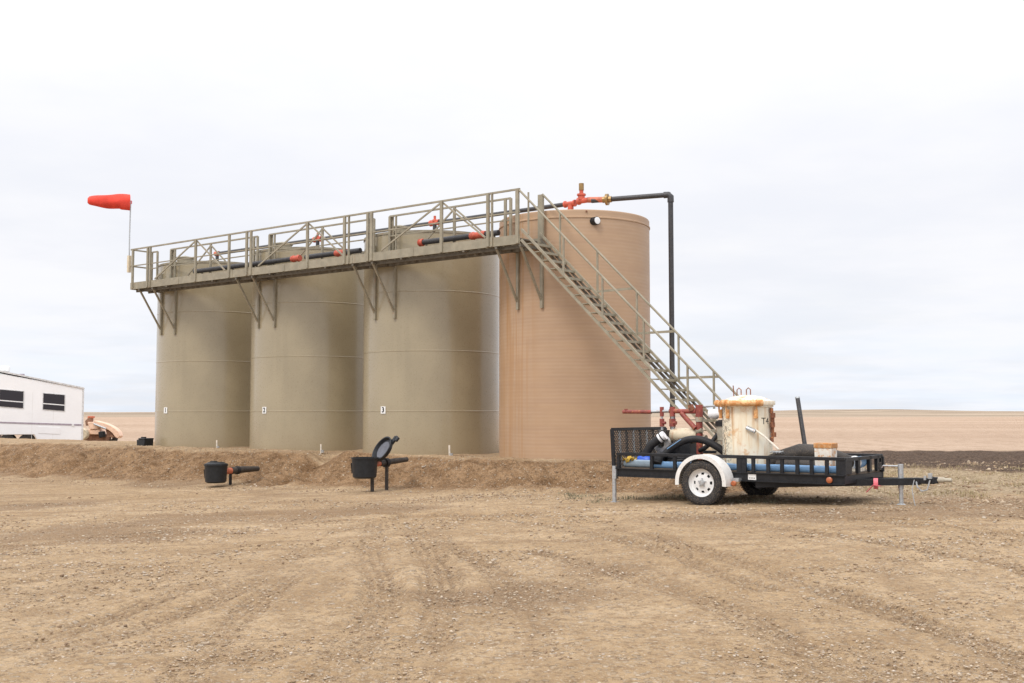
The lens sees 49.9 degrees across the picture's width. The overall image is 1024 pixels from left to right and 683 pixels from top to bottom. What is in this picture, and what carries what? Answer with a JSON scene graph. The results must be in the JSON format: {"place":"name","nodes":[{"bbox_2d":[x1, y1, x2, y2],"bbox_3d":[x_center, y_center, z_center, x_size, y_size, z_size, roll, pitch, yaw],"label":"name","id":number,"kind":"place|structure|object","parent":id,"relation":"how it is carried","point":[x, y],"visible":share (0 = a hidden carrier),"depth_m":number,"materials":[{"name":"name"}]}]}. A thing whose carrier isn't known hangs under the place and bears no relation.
{"place":"outdoors","nodes":[
{"label":"outdoors","id":0,"kind":"place"},
{"bbox_2d":[0,409,1023,682],"bbox_3d":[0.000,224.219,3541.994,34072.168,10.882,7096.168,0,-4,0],"label":"ground","id":1,"kind":"structure","parent":0,"point":[730,553],"depth_m":10.73,"materials":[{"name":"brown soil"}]},
{"bbox_2d":[0,366,84,439],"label":"camper","id":2,"kind":"object","parent":1,"relation":"on","point":[31,407],"visible":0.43,"depth_m":49.23,"materials":[{"name":"white metal"}]},
{"bbox_2d":[0,389,23,408],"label":"window","id":3,"kind":"structure","parent":2,"relation":"in","point":[8,398],"depth_m":48.78,"materials":[{"name":"black glass"}]},
{"bbox_2d":[42,393,64,411],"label":"window","id":4,"kind":"structure","parent":2,"relation":"in","point":[53,402],"depth_m":49.43,"materials":[{"name":"black glass"}]},
{"bbox_2d":[83,416,122,440],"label":"digger","id":5,"kind":"object","parent":1,"relation":"on","point":[100,431],"visible":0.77,"depth_m":54.13,"materials":[{"name":"paint"}]},
{"bbox_2d":[137,437,153,445],"bbox_3d":[-11.300,3.100,33.871,0.419,0.325,0.340,-3,-5,38],"label":"containment box","id":6,"kind":"object","parent":1,"relation":"on","point":[143,441],"visible":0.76,"depth_m":33.74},
{"bbox_2d":[154,256,251,447],"bbox_3d":[-9.500,0.375,35.326,3.700,6.070,3.702,-3,-5,38],"label":"storage tank","id":7,"kind":"object","parent":1,"relation":"on","point":[203,373],"visible":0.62,"depth_m":33.64,"materials":[{"name":"beige metal"}]},
{"bbox_2d":[204,461,259,484],"bbox_3d":[-6.665,3.206,26.232,0.571,0.748,1.533,-3,-5,38],"label":"spill tub","id":8,"kind":"object","parent":1,"relation":"on","point":[216,472],"visible":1,"depth_m":25.71,"materials":[{"name":"black plastic"}]},
{"bbox_2d":[249,242,363,450],"bbox_3d":[-5.827,0.192,32.472,3.700,6.070,3.702,-3,-5,38],"label":"storage tank","id":9,"kind":"object","parent":1,"relation":"on","point":[306,384],"visible":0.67,"depth_m":30.81,"materials":[{"name":"beige metal"}]},
{"bbox_2d":[130,188,543,335],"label":"walkway","id":10,"kind":"structure","parent":9,"relation":"attached to","point":[371,258],"depth_m":28.23,"materials":[{"name":"metal"}]},
{"bbox_2d":[87,194,131,272],"bbox_3d":[-12.337,-3.353,33.717,1.301,2.426,0.410,2,-4,-24],"label":"windsock","id":11,"kind":"object","parent":10,"relation":"attached to","point":[119,201],"visible":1,"depth_m":33.72,"materials":[{"name":"fabric"}]},
{"bbox_2d":[193,230,499,273],"bbox_3d":[-4.909,-2.218,29.347,11.650,0.400,0.196,-3,-5,38],"label":"overflow pipe","id":12,"kind":"object","parent":10,"relation":"on","point":[426,242],"visible":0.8,"depth_m":29.21,"materials":[{"name":"black metal"}]},
{"bbox_2d":[0,441,660,501],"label":"bank gravel","id":13,"kind":"structure","parent":1,"relation":"on","point":[289,469],"depth_m":25.88,"materials":[{"name":"brown gravel"}]},
{"bbox_2d":[351,436,408,491],"bbox_3d":[-2.610,2.602,22.748,1.520,1.316,0.692,3,-5,-41],"label":"spill tub","id":14,"kind":"object","parent":1,"relation":"on","point":[363,467],"visible":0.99,"depth_m":22.57,"materials":[{"name":"black plastic"}]},
{"bbox_2d":[363,225,498,454],"bbox_3d":[-2.154,0.009,29.619,3.700,6.070,3.702,-3,-5,38],"label":"storage tank","id":15,"kind":"object","parent":1,"relation":"on","point":[431,369],"visible":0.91,"depth_m":27.99,"materials":[{"name":"beige metal"}]},
{"bbox_2d":[213,183,674,428],"bbox_3d":[-3.059,-0.243,30.375,16.530,6.770,0.720,-3,-5,36],"label":"header pipe","id":16,"kind":"object","parent":1,"relation":"on","point":[606,199],"visible":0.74,"depth_m":26.33,"materials":[{"name":"black metal"}]},
{"bbox_2d":[499,209,650,459],"bbox_3d":[1.520,-0.123,26.763,3.696,5.970,3.696,-3,-5,38],"label":"storage tank","id":17,"kind":"object","parent":1,"relation":"on","point":[574,381],"visible":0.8,"depth_m":25.14,"materials":[{"name":"beige metal"}]},
{"bbox_2d":[519,189,738,450],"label":"staircase","id":18,"kind":"structure","parent":1,"relation":"on","point":[601,307],"depth_m":23.22,"materials":[{"name":"grey metal"}]},
{"bbox_2d":[556,490,791,503],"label":"green weeds","id":19,"kind":"object","parent":1,"relation":"on","point":[678,497],"visible":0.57,"depth_m":18.53,"materials":[{"name":"plant"}]},
{"bbox_2d":[610,427,951,505],"bbox_3d":[4.215,1.979,17.302,5.209,1.225,2.300,-3,-5,37],"label":"utility trailer","id":20,"kind":"object","parent":1,"relation":"on","point":[710,478],"visible":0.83,"depth_m":16.80,"materials":[{"name":"black metal"}]},
{"bbox_2d":[637,456,649,459],"bbox_3d":[2.229,1.965,18.145,0.325,0.173,0.176,-3,-5,37],"label":"jug","id":21,"kind":"object","parent":20,"relation":"on","point":[643,458],"visible":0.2,"depth_m":18.10,"materials":[{"name":"blue plastic"}]},
{"bbox_2d":[642,431,667,464],"bbox_3d":[2.279,1.778,18.007,0.461,0.622,0.448,-2,-4,26],"label":"suction hose","id":22,"kind":"object","parent":20,"relation":"on","point":[655,441],"visible":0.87,"depth_m":18.06,"materials":[{"name":"black rubber"}]},
{"bbox_2d":[622,404,716,459],"bbox_3d":[2.838,1.547,18.231,2.412,1.052,0.328,-3,-5,37],"label":"pipe manifold","id":23,"kind":"object","parent":20,"relation":"on","point":[697,411],"visible":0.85,"depth_m":18.23,"materials":[{"name":"red paint"}]},
{"bbox_2d":[665,457,692,461],"bbox_3d":[2.728,1.948,17.972,0.484,0.210,0.431,-3,-5,37],"label":"hose coil","id":24,"kind":"object","parent":20,"relation":"on","point":[679,459],"visible":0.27,"depth_m":17.77,"materials":[{"name":"black rubber"}]},
{"bbox_2d":[654,428,707,460],"bbox_3d":[2.813,1.757,18.250,0.811,0.653,0.508,-3,-5,37],"label":"pump","id":25,"kind":"object","parent":20,"relation":"on","point":[674,434],"visible":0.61,"depth_m":18.25,"materials":[{"name":"beige paint"}]},
{"bbox_2d":[662,435,722,460],"bbox_3d":[2.969,1.766,17.708,1.386,0.506,0.136,-1,-4,21],"label":"discharge hose","id":26,"kind":"object","parent":20,"relation":"on","point":[676,444],"visible":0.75,"depth_m":17.70,"materials":[{"name":"black rubber"}]},
{"bbox_2d":[708,409,722,458],"bbox_3d":[3.589,1.544,17.974,0.680,1.023,0.553,-3,-5,37],"label":"canister","id":27,"kind":"object","parent":20,"relation":"on","point":[713,413],"visible":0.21,"depth_m":17.95,"materials":[{"name":"white metal"}]},
{"bbox_2d":[623,460,835,473],"bbox_3d":[3.359,1.940,17.122,3.700,0.127,0.124,-3,-5,37],"label":"blue pipe","id":28,"kind":"object","parent":20,"relation":"on","point":[759,467],"visible":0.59,"depth_m":16.75,"materials":[{"name":"plastic"}]},
{"bbox_2d":[622,456,636,462],"bbox_3d":[1.950,1.941,18.179,0.210,0.134,0.180,-3,-5,37],"label":"rag","id":29,"kind":"object","parent":28,"relation":"on","point":[628,458],"visible":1,"depth_m":18.14,"materials":[{"name":"yellow fabric"}]},
{"bbox_2d":[714,386,778,463],"bbox_3d":[3.659,1.347,17.265,0.953,1.323,1.059,-1,-4,9],"label":"filter vessel","id":30,"kind":"object","parent":20,"relation":"on","point":[748,423],"visible":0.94,"depth_m":17.02,"materials":[{"name":"beige paint"}]},
{"bbox_2d":[795,396,806,443],"bbox_3d":[4.575,1.430,17.297,0.076,1.135,0.388,1,-4,-14],"label":"pole","id":31,"kind":"object","parent":20,"relation":"on","point":[801,421],"visible":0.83,"depth_m":17.33,"materials":[{"name":"metal"}]},
{"bbox_2d":[769,444,853,466],"bbox_3d":[4.603,1.772,16.887,1.268,0.408,0.890,-3,-5,37],"label":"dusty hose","id":32,"kind":"object","parent":20,"relation":"on","point":[805,450],"visible":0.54,"depth_m":16.73,"materials":[{"name":"rubber"}]},
{"bbox_2d":[814,443,837,465],"bbox_3d":[4.654,1.724,16.312,0.279,0.440,0.256,-3,-5,37],"label":"box","id":33,"kind":"object","parent":20,"relation":"on","point":[825,449],"visible":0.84,"depth_m":16.23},
{"bbox_2d":[866,478,879,491],"bbox_3d":[5.324,2.110,16.136,0.211,0.210,0.220,-3,-5,37],"label":"ribbon","id":34,"kind":"object","parent":20,"relation":"attached to","point":[875,483],"visible":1,"depth_m":16.09,"materials":[{"name":"fabric"}]},
{"bbox_3d":[5.247,1.940,16.655,0.120,0.052,0.300,-3,-5,37],"label":"wooden block","id":35,"kind":"object","parent":20,"relation":"on","visible":0},
{"bbox_2d":[852,456,866,468],"bbox_3d":[5.241,1.826,16.654,0.200,0.200,0.300,-3,-5,37],"label":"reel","id":36,"kind":"object","parent":35,"relation":"on","point":[863,463],"visible":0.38,"depth_m":16.57,"materials":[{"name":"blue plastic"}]},
{"bbox_2d":[706,453,1023,504],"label":"stony strip","id":37,"kind":"object","parent":1,"relation":"on","point":[968,486],"visible":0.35,"depth_m":19.51,"materials":[{"name":"gravel"}]},
{"bbox_2d":[778,462,1023,501],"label":"dry grass","id":38,"kind":"structure","parent":1,"relation":"on","point":[963,492],"depth_m":20.38,"materials":[{"name":"plant"}]},
{"bbox_2d":[0,0,1023,411],"label":"sky","id":39,"kind":"structure","parent":0,"point":[845,178],"materials":[{"name":"white"}]}
]}

